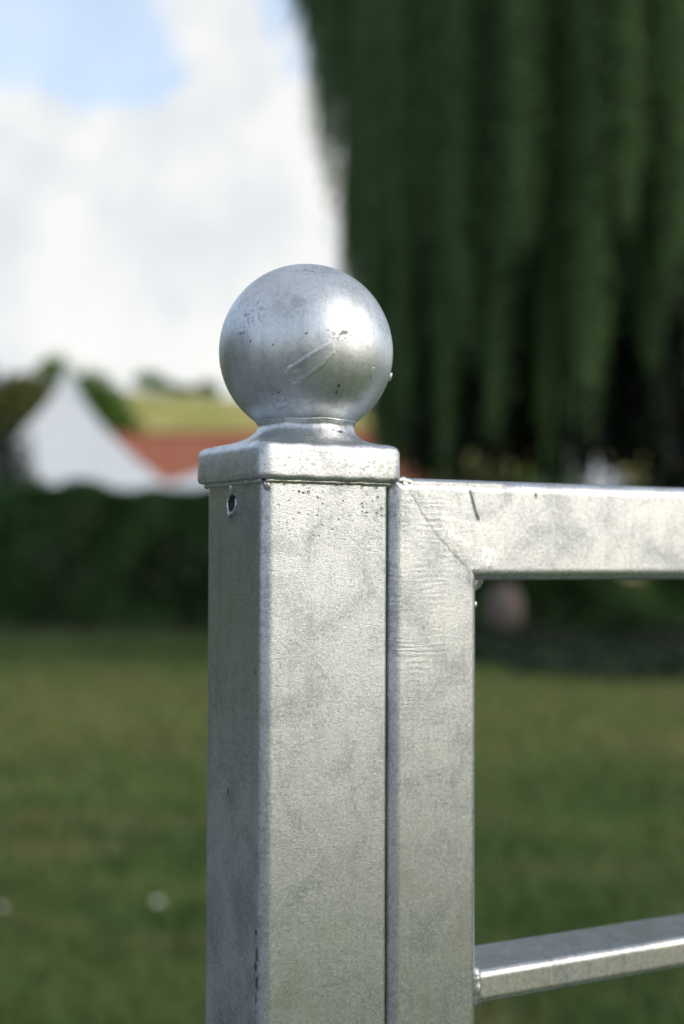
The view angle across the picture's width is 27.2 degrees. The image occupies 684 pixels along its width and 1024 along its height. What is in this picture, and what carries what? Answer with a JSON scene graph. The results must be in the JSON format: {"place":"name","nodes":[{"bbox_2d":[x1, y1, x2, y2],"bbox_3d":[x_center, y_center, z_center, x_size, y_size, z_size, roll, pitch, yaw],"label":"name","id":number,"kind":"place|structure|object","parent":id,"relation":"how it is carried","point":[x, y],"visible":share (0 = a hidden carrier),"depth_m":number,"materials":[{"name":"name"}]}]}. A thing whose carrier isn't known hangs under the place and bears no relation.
{"place":"outdoors","nodes":[
{"label":"outdoors","id":0,"kind":"place"},
{"bbox_2d":[0,0,354,397],"label":"sky","id":1,"kind":"structure","parent":0,"point":[157,162],"materials":[{"name":"white"}]},
{"bbox_2d":[31,430,425,582],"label":"barn","id":2,"kind":"structure","parent":0,"point":[166,457],"depth_m":57.70,"materials":[{"name":"tile"}]},
{"bbox_2d":[14,391,643,535],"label":"hill","id":3,"kind":"structure","parent":0,"point":[168,413],"depth_m":175.98,"materials":[{"name":"green plant"}]},
{"bbox_2d":[130,369,172,393],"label":"hill bush","id":4,"kind":"object","parent":3,"relation":"on","point":[160,385],"visible":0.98,"depth_m":211.96,"materials":[{"name":"green plant"}]},
{"bbox_2d":[166,383,196,395],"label":"hill bush","id":5,"kind":"object","parent":3,"relation":"on","point":[180,389],"visible":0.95,"depth_m":213.64,"materials":[{"name":"green plant"}]},
{"bbox_2d":[194,380,221,396],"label":"hill bush","id":6,"kind":"object","parent":3,"relation":"on","point":[209,388],"visible":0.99,"depth_m":213.96,"materials":[{"name":"green plant"}]},
{"bbox_2d":[0,581,683,1023],"bbox_3d":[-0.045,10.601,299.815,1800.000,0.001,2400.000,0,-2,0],"label":"ground","id":7,"kind":"structure","parent":0,"point":[176,837],"depth_m":5.74,"materials":[{"name":"green plant"}]},
{"bbox_2d":[0,369,51,568],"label":"olive tree","id":8,"kind":"object","parent":7,"relation":"on","point":[20,397],"visible":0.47,"depth_m":47.60,"materials":[{"name":"green plant"}]},
{"bbox_2d":[0,417,54,563],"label":"dark shrub","id":9,"kind":"object","parent":7,"relation":"on","point":[8,460],"visible":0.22,"depth_m":32.92,"materials":[{"name":"green plant"}]},
{"bbox_2d":[3,356,170,586],"bbox_3d":[-7.778,-1.049,40.052,5.863,6.768,5.863,0,-2,-8],"label":"marquee","id":10,"kind":"object","parent":7,"relation":"on","point":[72,437],"visible":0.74,"depth_m":38.54,"materials":[{"name":"white fabric"}]},
{"bbox_2d":[32,351,146,431],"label":"leafy tree","id":11,"kind":"object","parent":7,"relation":"on","point":[100,400],"visible":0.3,"depth_m":71.64,"materials":[{"name":"green plant"}]},
{"bbox_2d":[153,899,162,912],"bbox_3d":[-0.559,1.207,4.300,0.031,0.057,0.031,0,13,0],"label":"daisy","id":12,"kind":"object","parent":7,"relation":"on","point":[157,901],"visible":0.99,"depth_m":4.30,"materials":[{"name":"white plant"}]},
{"bbox_2d":[167,474,203,520],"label":"marquee","id":13,"kind":"object","parent":7,"relation":"on","point":[190,482],"visible":0.02,"depth_m":44.16,"materials":[{"name":"white fabric"}]},
{"bbox_2d":[0,622,559,632],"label":"soil bed","id":14,"kind":"object","parent":7,"relation":"on","point":[34,628],"visible":0.11,"depth_m":20.52,"materials":[{"name":"brown soil"}]},
{"bbox_2d":[198,264,399,1023],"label":"gate post","id":15,"kind":"object","parent":7,"relation":"on","point":[300,479],"visible":1,"depth_m":0.60,"materials":[{"name":"silver metal"}]},
{"bbox_2d":[385,476,683,1023],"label":"metal gate","id":16,"kind":"structure","parent":15,"relation":"attached to","point":[451,545],"depth_m":0.63,"materials":[{"name":"silver metal"}]},
{"bbox_2d":[0,476,683,627],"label":"hedge","id":17,"kind":"object","parent":7,"relation":"on","point":[21,583],"visible":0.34,"depth_m":20.97,"materials":[{"name":"green plant"}]},
{"bbox_2d":[438,451,521,589],"bbox_3d":[2.470,0.484,27.009,2.187,3.392,1.265,0,-2,0],"label":"garden bush","id":18,"kind":"object","parent":7,"relation":"on","point":[472,473],"visible":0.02,"depth_m":26.86,"materials":[{"name":"green plant"}]},
{"bbox_2d":[285,0,683,487],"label":"weeping willow","id":19,"kind":"object","parent":7,"relation":"on","point":[510,185],"visible":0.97,"depth_m":13.47,"materials":[{"name":"green plant"}]},
{"bbox_2d":[485,583,521,629],"bbox_3d":[2.241,1.355,19.702,0.525,0.718,0.468,0,-2,0],"label":"boulder","id":20,"kind":"object","parent":7,"relation":"on","point":[503,606],"visible":0.89,"depth_m":19.56,"materials":[{"name":"stone"}]},
{"bbox_2d":[504,458,589,584],"bbox_3d":[4.032,0.444,29.023,2.247,3.612,1.355,0,-2,0],"label":"garden bush","id":21,"kind":"object","parent":7,"relation":"on","point":[529,477],"visible":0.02,"depth_m":28.95,"materials":[{"name":"green plant"}]},
{"bbox_2d":[475,620,683,683],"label":"ground cover","id":22,"kind":"object","parent":7,"relation":"on","point":[633,654],"visible":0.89,"depth_m":15.03,"materials":[{"name":"green plant"}]},
{"bbox_2d":[595,579,668,629],"bbox_3d":[4.014,1.311,19.532,1.051,0.952,0.759,0,-2,0],"label":"rose bush","id":23,"kind":"object","parent":7,"relation":"on","point":[641,615],"visible":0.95,"depth_m":19.45,"materials":[{"name":"green plant"}]},
{"bbox_2d":[639,464,679,605],"bbox_3d":[6.309,0.359,26.998,1.693,3.673,1.030,0,-2,0],"label":"garden bush","id":24,"kind":"object","parent":7,"relation":"on","point":[641,483],"visible":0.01,"depth_m":27.01,"materials":[{"name":"green plant"}]},
{"bbox_2d":[487,448,633,586],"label":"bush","id":25,"kind":"object","parent":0,"point":[597,476],"visible":0.02,"depth_m":40.98,"materials":[{"name":"white plant"}]}
]}

